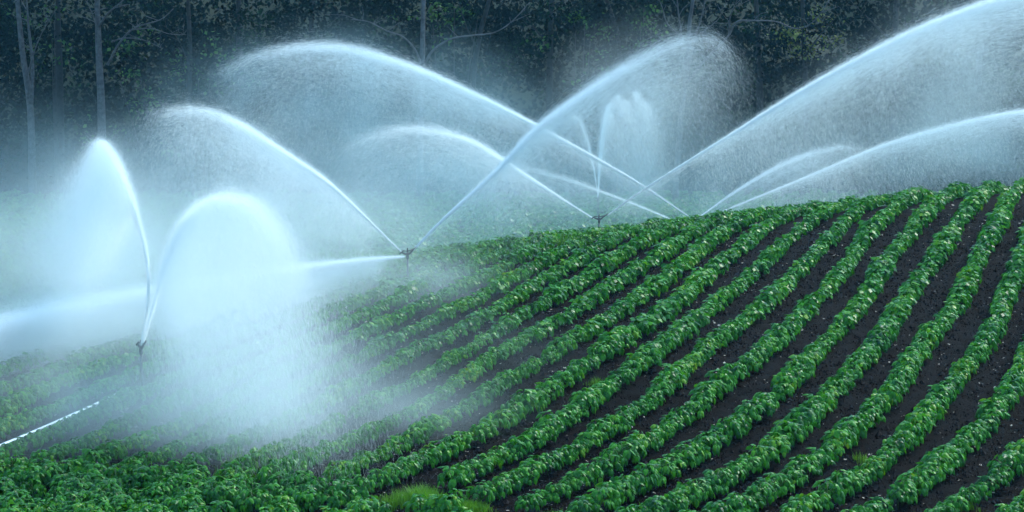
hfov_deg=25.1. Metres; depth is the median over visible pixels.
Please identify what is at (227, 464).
bean plant
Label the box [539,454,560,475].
bean plant
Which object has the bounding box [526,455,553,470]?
bean plant
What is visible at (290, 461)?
bean plant
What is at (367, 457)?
bean plant
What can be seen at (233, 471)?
bean plant
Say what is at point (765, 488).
bean plant
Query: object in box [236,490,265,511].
bean plant
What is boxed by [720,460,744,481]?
bean plant
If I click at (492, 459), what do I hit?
bean plant
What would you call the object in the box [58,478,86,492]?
bean plant
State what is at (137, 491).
bean plant
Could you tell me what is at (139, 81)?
shrub
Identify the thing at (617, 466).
bean plant
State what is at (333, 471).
bean plant
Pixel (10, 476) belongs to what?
bean plant
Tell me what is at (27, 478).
bean plant
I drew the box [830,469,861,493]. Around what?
bean plant
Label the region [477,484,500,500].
bean plant
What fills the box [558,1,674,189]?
tree
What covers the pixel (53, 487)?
bean plant
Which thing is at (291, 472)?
bean plant
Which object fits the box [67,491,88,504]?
bean plant
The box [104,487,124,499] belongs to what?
bean plant
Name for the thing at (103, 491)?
bean plant
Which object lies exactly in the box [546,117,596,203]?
water jet
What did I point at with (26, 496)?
bean plant
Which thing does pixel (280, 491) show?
bean plant
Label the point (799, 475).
bean plant
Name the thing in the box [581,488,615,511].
bean plant
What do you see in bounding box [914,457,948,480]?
bean plant
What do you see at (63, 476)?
bean plant
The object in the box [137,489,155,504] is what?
bean plant
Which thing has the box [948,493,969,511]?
bean plant
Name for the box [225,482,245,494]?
bean plant
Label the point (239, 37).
tree
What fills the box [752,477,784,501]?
bean plant
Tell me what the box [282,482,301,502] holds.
bean plant
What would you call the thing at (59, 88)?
tree
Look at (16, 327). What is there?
water jet
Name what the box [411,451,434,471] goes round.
bean plant
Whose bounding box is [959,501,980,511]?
plant
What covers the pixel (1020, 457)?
bean plant
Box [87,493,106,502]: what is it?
bean plant
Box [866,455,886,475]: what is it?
bean plant
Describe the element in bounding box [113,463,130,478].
bean plant
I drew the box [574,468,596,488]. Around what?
bean plant
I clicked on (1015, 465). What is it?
bean plant
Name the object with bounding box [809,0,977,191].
tree
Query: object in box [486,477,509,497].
bean plant
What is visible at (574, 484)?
bean plant
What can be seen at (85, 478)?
bean plant
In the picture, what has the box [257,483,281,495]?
bean plant
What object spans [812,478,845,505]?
bean plant
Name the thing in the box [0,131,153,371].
water jet
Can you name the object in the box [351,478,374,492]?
bean plant
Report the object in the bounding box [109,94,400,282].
water jet
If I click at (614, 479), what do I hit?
bean plant
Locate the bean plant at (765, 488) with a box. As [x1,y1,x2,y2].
[745,481,773,508]
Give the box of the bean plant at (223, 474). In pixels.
[215,468,235,477]
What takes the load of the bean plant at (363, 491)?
on the ground
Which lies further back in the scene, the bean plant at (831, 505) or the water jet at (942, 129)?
the water jet at (942, 129)
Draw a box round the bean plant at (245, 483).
[235,477,256,490]
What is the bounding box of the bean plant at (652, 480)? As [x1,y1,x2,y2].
[631,463,660,491]
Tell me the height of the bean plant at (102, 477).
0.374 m
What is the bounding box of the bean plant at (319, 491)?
[310,484,323,494]
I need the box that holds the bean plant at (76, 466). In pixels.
[61,460,82,474]
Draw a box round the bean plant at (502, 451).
[488,445,511,464]
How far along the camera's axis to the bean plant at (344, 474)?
30.05 m
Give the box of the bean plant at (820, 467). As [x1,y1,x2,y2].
[799,458,823,476]
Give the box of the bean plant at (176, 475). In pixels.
[164,473,181,490]
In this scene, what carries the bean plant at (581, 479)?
on the ground
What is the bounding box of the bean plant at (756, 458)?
[744,456,762,475]
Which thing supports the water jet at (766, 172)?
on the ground
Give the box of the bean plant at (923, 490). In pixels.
[896,471,928,496]
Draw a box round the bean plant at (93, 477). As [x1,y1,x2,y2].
[86,473,106,480]
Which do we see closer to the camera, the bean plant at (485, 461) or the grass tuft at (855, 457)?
the bean plant at (485, 461)
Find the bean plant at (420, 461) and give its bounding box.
[407,455,427,470]
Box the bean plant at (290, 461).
[271,455,296,470]
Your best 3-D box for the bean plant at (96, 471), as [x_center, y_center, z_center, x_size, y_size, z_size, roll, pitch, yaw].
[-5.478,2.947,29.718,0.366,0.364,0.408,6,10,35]
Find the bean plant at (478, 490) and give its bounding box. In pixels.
[466,480,495,503]
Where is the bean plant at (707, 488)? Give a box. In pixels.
[685,478,714,500]
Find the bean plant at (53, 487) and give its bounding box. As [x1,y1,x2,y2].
[50,474,72,493]
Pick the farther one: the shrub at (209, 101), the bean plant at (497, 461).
the shrub at (209, 101)
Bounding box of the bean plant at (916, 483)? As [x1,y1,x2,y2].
[906,475,926,488]
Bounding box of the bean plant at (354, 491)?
[335,484,360,504]
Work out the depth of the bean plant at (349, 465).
30.17 m
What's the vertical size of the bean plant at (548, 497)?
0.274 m
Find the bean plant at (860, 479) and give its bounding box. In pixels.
[842,472,867,486]
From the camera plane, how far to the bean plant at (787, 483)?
29.43 m
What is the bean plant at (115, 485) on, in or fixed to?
on the ground
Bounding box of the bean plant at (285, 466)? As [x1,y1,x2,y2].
[267,457,292,474]
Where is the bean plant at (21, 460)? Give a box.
[4,454,29,468]
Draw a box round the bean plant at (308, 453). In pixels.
[292,446,318,469]
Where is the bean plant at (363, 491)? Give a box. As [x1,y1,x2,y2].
[349,475,376,496]
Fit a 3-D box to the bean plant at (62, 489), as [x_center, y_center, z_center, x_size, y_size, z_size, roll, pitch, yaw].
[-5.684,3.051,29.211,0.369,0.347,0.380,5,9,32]
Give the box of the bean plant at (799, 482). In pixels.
[777,467,803,490]
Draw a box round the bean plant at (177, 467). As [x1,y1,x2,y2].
[164,461,184,473]
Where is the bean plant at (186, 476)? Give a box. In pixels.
[179,472,205,485]
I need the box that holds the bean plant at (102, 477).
[89,475,108,483]
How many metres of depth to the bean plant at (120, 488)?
29.07 m
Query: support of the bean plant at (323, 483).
on the ground
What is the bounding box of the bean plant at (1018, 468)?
[987,453,1022,477]
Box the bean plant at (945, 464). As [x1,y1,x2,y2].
[915,451,954,474]
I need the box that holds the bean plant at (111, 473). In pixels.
[103,465,127,483]
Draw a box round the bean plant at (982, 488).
[969,481,991,500]
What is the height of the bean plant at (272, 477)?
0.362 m
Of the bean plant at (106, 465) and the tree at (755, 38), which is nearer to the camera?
the bean plant at (106, 465)
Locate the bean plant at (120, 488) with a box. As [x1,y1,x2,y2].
[109,484,131,495]
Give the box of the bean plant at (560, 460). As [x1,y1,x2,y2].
[537,450,565,472]
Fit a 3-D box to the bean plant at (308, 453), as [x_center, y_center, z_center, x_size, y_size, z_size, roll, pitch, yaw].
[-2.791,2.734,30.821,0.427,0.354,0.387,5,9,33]
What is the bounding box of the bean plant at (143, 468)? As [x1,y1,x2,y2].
[136,466,158,487]
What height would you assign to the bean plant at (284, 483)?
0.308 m
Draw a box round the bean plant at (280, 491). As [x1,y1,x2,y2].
[272,486,292,502]
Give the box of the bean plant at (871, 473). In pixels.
[853,463,876,481]
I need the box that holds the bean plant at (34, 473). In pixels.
[17,466,48,485]
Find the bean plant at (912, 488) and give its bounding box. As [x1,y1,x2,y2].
[886,479,917,505]
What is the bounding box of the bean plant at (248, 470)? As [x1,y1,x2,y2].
[232,466,255,478]
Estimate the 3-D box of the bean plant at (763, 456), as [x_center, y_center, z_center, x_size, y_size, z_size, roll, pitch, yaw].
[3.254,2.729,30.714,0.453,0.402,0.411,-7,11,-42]
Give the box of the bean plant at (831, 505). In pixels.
[812,491,833,511]
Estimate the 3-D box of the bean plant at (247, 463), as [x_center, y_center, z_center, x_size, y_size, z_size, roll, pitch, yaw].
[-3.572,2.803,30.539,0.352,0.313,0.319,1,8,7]
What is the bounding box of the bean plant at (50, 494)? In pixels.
[43,488,63,500]
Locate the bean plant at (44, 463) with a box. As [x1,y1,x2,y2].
[40,459,61,473]
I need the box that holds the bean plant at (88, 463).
[81,460,93,467]
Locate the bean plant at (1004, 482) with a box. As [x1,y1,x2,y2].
[985,471,1009,491]
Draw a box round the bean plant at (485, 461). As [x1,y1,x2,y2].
[472,454,492,471]
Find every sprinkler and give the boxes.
[136,340,146,385]
[399,246,416,278]
[592,213,607,227]
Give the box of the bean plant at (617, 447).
[606,441,639,470]
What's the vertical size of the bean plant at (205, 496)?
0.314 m
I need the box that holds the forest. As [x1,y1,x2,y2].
[0,0,1023,192]
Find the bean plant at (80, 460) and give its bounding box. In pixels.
[66,455,83,465]
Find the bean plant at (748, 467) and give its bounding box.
[735,455,762,477]
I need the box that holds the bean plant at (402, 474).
[386,464,406,485]
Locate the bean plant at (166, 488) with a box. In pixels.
[146,481,175,499]
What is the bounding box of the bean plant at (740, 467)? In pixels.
[727,461,748,475]
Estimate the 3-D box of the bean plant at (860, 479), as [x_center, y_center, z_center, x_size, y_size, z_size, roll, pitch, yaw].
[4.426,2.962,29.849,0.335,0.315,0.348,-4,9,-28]
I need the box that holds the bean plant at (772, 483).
[758,478,782,502]
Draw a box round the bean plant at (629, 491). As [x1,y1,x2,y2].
[620,480,635,505]
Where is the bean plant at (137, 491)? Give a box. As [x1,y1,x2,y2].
[129,486,144,502]
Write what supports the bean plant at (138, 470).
on the ground
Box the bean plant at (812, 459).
[794,454,822,475]
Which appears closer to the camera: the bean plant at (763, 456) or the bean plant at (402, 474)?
the bean plant at (402, 474)
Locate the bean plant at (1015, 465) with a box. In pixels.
[1001,454,1023,472]
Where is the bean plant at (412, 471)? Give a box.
[395,459,415,477]
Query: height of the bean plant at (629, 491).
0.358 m
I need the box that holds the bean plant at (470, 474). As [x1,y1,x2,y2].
[454,462,475,482]
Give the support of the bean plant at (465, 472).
on the ground
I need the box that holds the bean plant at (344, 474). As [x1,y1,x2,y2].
[323,460,348,478]
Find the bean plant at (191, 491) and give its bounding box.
[176,487,205,505]
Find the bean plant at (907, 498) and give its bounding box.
[885,487,913,508]
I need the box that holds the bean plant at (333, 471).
[323,466,341,484]
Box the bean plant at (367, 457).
[353,450,377,471]
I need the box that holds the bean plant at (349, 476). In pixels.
[341,473,362,493]
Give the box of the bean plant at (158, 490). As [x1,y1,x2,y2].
[138,485,168,503]
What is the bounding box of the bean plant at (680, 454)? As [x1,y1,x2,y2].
[663,453,686,468]
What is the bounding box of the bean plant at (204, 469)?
[188,464,210,476]
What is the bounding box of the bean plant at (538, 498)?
[521,493,542,508]
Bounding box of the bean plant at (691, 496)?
[672,482,701,507]
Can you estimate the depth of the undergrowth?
105.37 m
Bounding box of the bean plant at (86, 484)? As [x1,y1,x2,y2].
[66,480,92,491]
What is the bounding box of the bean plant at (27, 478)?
[17,476,35,487]
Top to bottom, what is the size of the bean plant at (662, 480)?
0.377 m
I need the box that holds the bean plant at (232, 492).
[218,486,237,505]
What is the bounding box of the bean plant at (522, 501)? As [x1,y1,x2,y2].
[514,493,539,511]
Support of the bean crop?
on the ground
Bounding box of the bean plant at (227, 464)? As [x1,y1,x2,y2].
[219,460,240,474]
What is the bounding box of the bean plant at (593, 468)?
[576,463,603,485]
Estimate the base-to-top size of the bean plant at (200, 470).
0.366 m
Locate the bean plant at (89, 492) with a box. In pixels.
[81,488,100,502]
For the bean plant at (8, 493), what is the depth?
28.80 m
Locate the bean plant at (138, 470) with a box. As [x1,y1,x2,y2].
[136,467,153,487]
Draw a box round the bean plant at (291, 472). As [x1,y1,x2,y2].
[281,470,305,485]
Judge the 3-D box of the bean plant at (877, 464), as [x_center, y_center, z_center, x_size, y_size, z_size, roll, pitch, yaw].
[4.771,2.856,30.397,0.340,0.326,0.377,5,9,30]
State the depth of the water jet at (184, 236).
31.62 m
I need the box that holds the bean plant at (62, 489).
[53,483,73,499]
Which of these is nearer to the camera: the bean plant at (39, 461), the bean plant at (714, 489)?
the bean plant at (714, 489)
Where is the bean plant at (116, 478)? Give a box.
[108,476,122,485]
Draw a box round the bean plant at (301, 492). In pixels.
[289,487,313,510]
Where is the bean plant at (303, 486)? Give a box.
[295,484,318,505]
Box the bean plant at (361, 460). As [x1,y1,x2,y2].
[351,457,368,469]
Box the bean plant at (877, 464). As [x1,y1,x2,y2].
[861,458,884,480]
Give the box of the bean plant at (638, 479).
[618,471,647,495]
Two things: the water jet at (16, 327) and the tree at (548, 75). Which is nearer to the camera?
the water jet at (16, 327)
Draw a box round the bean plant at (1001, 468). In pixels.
[991,462,1013,480]
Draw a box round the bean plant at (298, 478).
[288,471,312,487]
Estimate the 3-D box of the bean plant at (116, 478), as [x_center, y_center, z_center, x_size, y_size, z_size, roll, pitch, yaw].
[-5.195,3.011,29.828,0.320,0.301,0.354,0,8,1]
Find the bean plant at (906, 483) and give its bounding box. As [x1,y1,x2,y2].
[895,480,917,503]
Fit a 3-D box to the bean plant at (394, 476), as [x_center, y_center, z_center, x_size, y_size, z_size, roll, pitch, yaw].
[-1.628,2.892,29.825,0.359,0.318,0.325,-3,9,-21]
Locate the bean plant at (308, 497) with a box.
[293,489,322,511]
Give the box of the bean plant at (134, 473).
[128,468,141,489]
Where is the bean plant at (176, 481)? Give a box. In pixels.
[161,476,181,490]
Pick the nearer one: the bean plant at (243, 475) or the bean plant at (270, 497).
the bean plant at (270, 497)
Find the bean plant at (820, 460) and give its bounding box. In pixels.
[806,453,823,466]
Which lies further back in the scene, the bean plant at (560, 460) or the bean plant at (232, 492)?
the bean plant at (560, 460)
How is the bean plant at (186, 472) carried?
on the ground
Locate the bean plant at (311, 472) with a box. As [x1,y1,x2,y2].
[303,469,318,481]
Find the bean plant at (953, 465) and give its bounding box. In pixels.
[922,448,958,468]
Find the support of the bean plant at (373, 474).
on the ground
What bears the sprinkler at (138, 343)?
attached to the irrigation pipe
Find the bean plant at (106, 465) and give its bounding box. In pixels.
[104,462,118,474]
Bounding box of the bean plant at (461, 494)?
[448,488,468,504]
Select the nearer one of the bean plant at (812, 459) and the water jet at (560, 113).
the bean plant at (812, 459)
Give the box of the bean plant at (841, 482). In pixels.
[825,474,854,496]
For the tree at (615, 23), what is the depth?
105.28 m
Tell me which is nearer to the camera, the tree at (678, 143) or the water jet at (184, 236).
the water jet at (184, 236)
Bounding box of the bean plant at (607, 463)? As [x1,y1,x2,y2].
[589,457,613,477]
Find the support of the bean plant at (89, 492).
on the ground
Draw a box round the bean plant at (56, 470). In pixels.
[41,464,65,484]
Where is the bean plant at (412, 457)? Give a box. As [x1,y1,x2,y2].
[397,454,421,475]
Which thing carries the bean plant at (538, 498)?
on the ground
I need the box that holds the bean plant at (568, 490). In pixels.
[550,481,570,501]
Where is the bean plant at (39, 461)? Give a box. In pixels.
[30,458,50,464]
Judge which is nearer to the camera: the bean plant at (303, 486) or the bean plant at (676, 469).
the bean plant at (303, 486)
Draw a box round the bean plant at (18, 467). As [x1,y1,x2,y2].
[11,463,32,472]
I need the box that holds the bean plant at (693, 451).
[674,444,699,469]
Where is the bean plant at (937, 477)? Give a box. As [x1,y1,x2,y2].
[916,465,941,484]
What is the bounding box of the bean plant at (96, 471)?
[77,469,99,481]
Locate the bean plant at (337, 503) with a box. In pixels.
[319,488,347,509]
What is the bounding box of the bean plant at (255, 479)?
[247,469,268,485]
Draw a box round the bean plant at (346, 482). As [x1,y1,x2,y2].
[335,479,351,493]
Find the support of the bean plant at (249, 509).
on the ground
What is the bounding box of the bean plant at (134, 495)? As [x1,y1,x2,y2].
[122,488,139,508]
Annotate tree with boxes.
[0,0,63,196]
[0,0,138,191]
[1,3,84,194]
[77,0,185,195]
[125,0,277,194]
[164,0,322,189]
[236,0,396,188]
[317,0,529,196]
[392,0,573,193]
[463,0,637,191]
[525,4,617,194]
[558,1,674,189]
[564,0,696,191]
[659,0,838,199]
[672,0,832,190]
[767,0,844,189]
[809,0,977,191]
[901,0,1022,186]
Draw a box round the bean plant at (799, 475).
[787,466,808,484]
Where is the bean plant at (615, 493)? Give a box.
[592,484,622,510]
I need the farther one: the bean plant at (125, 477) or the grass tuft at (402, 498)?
the bean plant at (125, 477)
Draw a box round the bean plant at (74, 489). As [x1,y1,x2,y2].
[59,488,79,495]
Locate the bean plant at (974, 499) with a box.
[957,490,979,503]
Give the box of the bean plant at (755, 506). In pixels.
[733,495,758,511]
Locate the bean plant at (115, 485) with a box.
[97,479,118,489]
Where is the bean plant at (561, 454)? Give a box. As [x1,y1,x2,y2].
[549,452,564,466]
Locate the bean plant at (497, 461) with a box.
[480,452,501,471]
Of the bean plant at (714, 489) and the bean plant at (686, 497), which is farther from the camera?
the bean plant at (714, 489)
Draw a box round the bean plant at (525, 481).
[509,468,531,490]
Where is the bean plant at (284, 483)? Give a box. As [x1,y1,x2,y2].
[280,477,297,486]
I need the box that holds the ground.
[0,142,1023,511]
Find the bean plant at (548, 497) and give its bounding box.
[531,489,554,507]
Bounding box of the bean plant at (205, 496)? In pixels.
[202,486,226,504]
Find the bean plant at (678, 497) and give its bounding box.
[662,493,687,511]
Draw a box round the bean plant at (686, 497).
[667,489,692,510]
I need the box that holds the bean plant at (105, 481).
[94,478,117,491]
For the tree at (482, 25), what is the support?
on the ground
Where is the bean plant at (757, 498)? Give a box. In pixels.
[742,490,764,506]
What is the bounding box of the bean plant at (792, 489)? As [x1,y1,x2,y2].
[773,474,794,493]
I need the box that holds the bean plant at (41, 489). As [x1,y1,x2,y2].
[20,479,46,497]
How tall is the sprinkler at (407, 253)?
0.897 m
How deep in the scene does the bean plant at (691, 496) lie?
28.84 m
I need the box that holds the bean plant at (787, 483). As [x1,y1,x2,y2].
[763,472,793,499]
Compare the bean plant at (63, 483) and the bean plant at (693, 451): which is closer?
the bean plant at (63, 483)
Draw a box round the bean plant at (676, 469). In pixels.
[659,462,680,480]
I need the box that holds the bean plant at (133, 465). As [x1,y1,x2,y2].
[123,460,144,473]
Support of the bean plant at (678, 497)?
on the ground
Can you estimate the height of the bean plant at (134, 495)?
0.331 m
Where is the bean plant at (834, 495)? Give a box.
[820,483,843,501]
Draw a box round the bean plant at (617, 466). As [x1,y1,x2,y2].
[599,453,623,476]
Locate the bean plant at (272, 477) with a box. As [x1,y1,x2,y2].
[266,474,287,489]
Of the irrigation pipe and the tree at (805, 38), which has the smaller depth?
the irrigation pipe
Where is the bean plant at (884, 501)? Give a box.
[870,496,893,511]
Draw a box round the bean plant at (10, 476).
[0,473,18,488]
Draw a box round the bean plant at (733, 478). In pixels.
[715,468,737,487]
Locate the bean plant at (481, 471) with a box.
[463,459,485,478]
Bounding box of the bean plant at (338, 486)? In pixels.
[327,481,356,501]
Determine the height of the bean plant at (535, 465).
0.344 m
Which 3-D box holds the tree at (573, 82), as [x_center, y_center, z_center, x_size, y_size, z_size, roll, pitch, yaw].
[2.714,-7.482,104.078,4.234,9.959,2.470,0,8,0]
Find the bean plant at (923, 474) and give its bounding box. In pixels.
[905,467,932,493]
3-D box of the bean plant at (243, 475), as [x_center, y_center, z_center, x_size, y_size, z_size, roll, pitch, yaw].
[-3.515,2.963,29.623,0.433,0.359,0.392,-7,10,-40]
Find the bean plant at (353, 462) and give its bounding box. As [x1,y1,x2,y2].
[344,460,360,474]
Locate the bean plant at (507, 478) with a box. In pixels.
[490,473,514,496]
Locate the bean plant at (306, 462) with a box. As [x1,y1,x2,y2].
[288,450,310,470]
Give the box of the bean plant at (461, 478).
[437,466,469,489]
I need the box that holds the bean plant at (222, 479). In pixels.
[208,476,231,487]
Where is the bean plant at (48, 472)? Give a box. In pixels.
[30,467,54,487]
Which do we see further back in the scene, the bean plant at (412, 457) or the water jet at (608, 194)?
the water jet at (608, 194)
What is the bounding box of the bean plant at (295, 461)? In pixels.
[284,456,302,469]
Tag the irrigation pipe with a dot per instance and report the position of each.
(42, 427)
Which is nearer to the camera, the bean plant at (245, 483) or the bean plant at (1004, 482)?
the bean plant at (245, 483)
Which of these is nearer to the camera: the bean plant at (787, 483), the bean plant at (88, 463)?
the bean plant at (787, 483)
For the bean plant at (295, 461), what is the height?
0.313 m
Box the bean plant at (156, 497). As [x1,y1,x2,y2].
[151,494,169,502]
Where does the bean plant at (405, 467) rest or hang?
on the ground
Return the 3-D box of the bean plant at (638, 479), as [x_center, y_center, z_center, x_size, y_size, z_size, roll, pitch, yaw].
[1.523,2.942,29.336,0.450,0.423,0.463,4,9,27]
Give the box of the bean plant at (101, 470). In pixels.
[88,464,107,476]
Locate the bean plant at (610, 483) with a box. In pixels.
[595,480,624,503]
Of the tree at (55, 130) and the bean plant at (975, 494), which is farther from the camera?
the tree at (55, 130)
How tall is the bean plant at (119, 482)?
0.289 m
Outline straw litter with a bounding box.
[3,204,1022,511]
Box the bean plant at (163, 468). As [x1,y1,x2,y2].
[150,464,169,476]
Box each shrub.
[57,112,137,185]
[107,22,188,191]
[176,29,269,194]
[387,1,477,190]
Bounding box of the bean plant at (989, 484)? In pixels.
[977,475,999,492]
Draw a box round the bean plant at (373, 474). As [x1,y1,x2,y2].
[366,469,392,490]
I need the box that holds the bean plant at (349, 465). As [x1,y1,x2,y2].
[331,459,356,476]
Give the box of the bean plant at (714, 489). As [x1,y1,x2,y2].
[695,477,724,500]
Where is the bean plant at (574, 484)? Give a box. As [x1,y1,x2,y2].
[556,477,579,492]
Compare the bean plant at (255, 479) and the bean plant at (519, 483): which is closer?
the bean plant at (519, 483)
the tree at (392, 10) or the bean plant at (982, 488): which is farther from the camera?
the tree at (392, 10)
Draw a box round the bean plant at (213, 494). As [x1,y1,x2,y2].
[202,482,231,503]
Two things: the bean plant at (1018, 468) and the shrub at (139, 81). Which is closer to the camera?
the bean plant at (1018, 468)
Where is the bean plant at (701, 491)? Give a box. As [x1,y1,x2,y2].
[683,479,711,506]
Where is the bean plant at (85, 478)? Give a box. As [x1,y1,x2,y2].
[67,472,90,487]
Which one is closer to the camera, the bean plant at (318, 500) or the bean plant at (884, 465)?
the bean plant at (318, 500)
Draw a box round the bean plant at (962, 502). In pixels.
[944,495,968,511]
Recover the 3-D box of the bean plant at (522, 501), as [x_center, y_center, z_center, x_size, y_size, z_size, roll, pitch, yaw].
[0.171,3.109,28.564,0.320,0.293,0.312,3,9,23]
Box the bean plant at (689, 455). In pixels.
[667,446,695,467]
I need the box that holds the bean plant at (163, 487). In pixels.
[149,481,171,496]
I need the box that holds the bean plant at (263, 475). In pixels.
[257,463,284,483]
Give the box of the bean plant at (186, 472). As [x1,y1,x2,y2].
[179,469,202,478]
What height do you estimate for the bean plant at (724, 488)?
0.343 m
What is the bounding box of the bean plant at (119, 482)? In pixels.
[109,477,123,485]
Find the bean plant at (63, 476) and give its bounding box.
[45,472,76,488]
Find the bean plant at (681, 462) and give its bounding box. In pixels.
[660,453,685,474]
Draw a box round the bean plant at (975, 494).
[957,487,980,500]
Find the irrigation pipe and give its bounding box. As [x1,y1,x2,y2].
[0,256,475,446]
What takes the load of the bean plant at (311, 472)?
on the ground
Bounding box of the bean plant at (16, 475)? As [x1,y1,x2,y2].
[2,469,25,488]
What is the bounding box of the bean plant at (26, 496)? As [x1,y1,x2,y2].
[8,492,32,508]
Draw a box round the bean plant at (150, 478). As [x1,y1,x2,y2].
[131,471,156,488]
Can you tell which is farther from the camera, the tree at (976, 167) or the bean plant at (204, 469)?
the tree at (976, 167)
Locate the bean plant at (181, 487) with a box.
[175,482,196,491]
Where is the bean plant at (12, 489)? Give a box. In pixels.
[4,488,24,496]
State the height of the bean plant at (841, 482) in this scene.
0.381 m
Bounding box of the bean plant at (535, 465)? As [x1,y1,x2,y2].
[517,460,541,479]
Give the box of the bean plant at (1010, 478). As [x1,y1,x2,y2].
[986,465,1013,486]
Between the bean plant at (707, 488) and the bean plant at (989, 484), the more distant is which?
the bean plant at (989, 484)
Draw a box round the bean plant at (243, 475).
[231,471,251,482]
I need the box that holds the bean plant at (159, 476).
[151,469,163,482]
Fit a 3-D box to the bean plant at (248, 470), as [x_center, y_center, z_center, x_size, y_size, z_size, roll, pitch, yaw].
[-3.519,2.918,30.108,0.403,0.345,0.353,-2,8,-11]
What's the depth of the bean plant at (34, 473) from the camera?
29.78 m
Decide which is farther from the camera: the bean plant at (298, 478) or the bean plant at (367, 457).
the bean plant at (367, 457)
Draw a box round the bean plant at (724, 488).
[699,474,728,494]
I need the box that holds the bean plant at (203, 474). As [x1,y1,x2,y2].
[187,471,206,479]
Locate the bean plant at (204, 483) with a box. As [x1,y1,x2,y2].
[197,480,208,493]
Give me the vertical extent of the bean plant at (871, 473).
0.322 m
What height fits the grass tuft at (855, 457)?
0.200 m
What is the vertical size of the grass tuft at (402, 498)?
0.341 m
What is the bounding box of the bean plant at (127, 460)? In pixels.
[117,456,138,472]
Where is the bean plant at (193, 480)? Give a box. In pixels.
[180,476,201,487]
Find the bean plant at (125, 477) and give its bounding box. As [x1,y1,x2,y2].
[121,474,136,489]
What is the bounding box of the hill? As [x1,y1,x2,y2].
[0,0,1023,142]
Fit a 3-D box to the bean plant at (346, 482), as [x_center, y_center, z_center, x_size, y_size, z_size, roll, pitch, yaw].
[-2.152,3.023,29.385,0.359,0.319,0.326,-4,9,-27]
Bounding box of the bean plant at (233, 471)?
[224,467,243,477]
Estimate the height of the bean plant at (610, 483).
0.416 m
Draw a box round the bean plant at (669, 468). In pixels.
[648,458,675,477]
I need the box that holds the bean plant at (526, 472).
[516,464,538,485]
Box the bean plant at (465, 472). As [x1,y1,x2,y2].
[443,464,471,488]
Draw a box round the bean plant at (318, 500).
[312,493,334,510]
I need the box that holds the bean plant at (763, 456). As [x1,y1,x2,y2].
[740,444,769,468]
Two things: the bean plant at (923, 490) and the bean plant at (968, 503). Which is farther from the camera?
the bean plant at (923, 490)
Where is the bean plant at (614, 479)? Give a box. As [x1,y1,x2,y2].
[607,475,637,504]
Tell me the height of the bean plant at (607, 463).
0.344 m
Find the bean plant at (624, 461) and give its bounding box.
[596,448,627,474]
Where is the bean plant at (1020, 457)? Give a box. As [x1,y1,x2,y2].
[999,448,1023,473]
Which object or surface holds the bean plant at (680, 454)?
on the ground
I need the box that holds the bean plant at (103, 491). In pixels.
[85,484,107,498]
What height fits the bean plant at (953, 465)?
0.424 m
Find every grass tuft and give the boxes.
[208,446,270,477]
[372,481,447,510]
[460,497,496,511]
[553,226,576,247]
[583,377,603,386]
[852,449,870,463]
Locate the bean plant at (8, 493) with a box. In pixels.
[4,489,31,501]
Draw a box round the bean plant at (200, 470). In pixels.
[187,465,209,476]
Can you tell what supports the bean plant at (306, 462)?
on the ground
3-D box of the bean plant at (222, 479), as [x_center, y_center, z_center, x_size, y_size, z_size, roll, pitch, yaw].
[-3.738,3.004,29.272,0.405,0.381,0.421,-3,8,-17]
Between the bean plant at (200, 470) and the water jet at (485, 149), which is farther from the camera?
the water jet at (485, 149)
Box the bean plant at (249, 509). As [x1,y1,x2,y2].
[233,495,254,511]
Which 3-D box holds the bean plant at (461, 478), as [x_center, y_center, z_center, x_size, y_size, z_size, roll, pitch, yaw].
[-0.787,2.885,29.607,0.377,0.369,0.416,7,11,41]
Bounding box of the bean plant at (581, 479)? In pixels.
[564,470,589,492]
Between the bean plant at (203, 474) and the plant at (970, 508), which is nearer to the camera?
the plant at (970, 508)
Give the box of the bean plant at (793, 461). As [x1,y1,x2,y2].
[784,456,817,479]
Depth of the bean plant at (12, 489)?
29.16 m
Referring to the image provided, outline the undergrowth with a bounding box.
[0,102,1023,196]
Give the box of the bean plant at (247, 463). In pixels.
[233,454,255,472]
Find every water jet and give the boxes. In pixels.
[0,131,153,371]
[0,254,405,377]
[96,163,448,509]
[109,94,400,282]
[157,24,689,245]
[299,108,591,246]
[415,23,778,262]
[460,158,670,223]
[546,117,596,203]
[593,90,715,218]
[608,0,1023,214]
[701,136,882,215]
[726,104,1023,210]
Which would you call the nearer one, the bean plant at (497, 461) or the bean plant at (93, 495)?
the bean plant at (93, 495)
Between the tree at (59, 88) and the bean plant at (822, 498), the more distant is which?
the tree at (59, 88)
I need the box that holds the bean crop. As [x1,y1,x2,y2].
[0,177,1023,511]
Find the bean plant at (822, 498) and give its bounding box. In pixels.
[804,491,829,511]
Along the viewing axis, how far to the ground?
37.63 m
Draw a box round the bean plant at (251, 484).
[239,482,259,494]
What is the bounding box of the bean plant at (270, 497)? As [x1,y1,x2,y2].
[250,490,273,509]
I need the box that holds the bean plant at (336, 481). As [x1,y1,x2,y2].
[318,479,344,493]
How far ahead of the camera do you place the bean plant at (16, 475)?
29.97 m
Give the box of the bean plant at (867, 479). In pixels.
[848,469,871,484]
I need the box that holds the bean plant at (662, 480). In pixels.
[636,463,666,486]
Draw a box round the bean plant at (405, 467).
[386,462,410,483]
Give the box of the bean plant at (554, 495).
[544,482,565,504]
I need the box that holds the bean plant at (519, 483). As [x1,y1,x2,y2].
[499,471,522,490]
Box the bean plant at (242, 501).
[235,488,267,511]
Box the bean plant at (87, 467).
[82,463,108,477]
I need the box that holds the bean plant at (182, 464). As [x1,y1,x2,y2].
[167,458,186,472]
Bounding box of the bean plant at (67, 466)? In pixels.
[50,460,73,475]
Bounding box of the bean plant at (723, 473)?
[702,469,732,487]
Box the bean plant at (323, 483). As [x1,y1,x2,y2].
[305,476,328,494]
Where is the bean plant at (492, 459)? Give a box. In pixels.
[479,455,496,471]
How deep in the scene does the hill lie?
129.10 m
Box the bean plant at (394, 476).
[376,466,399,485]

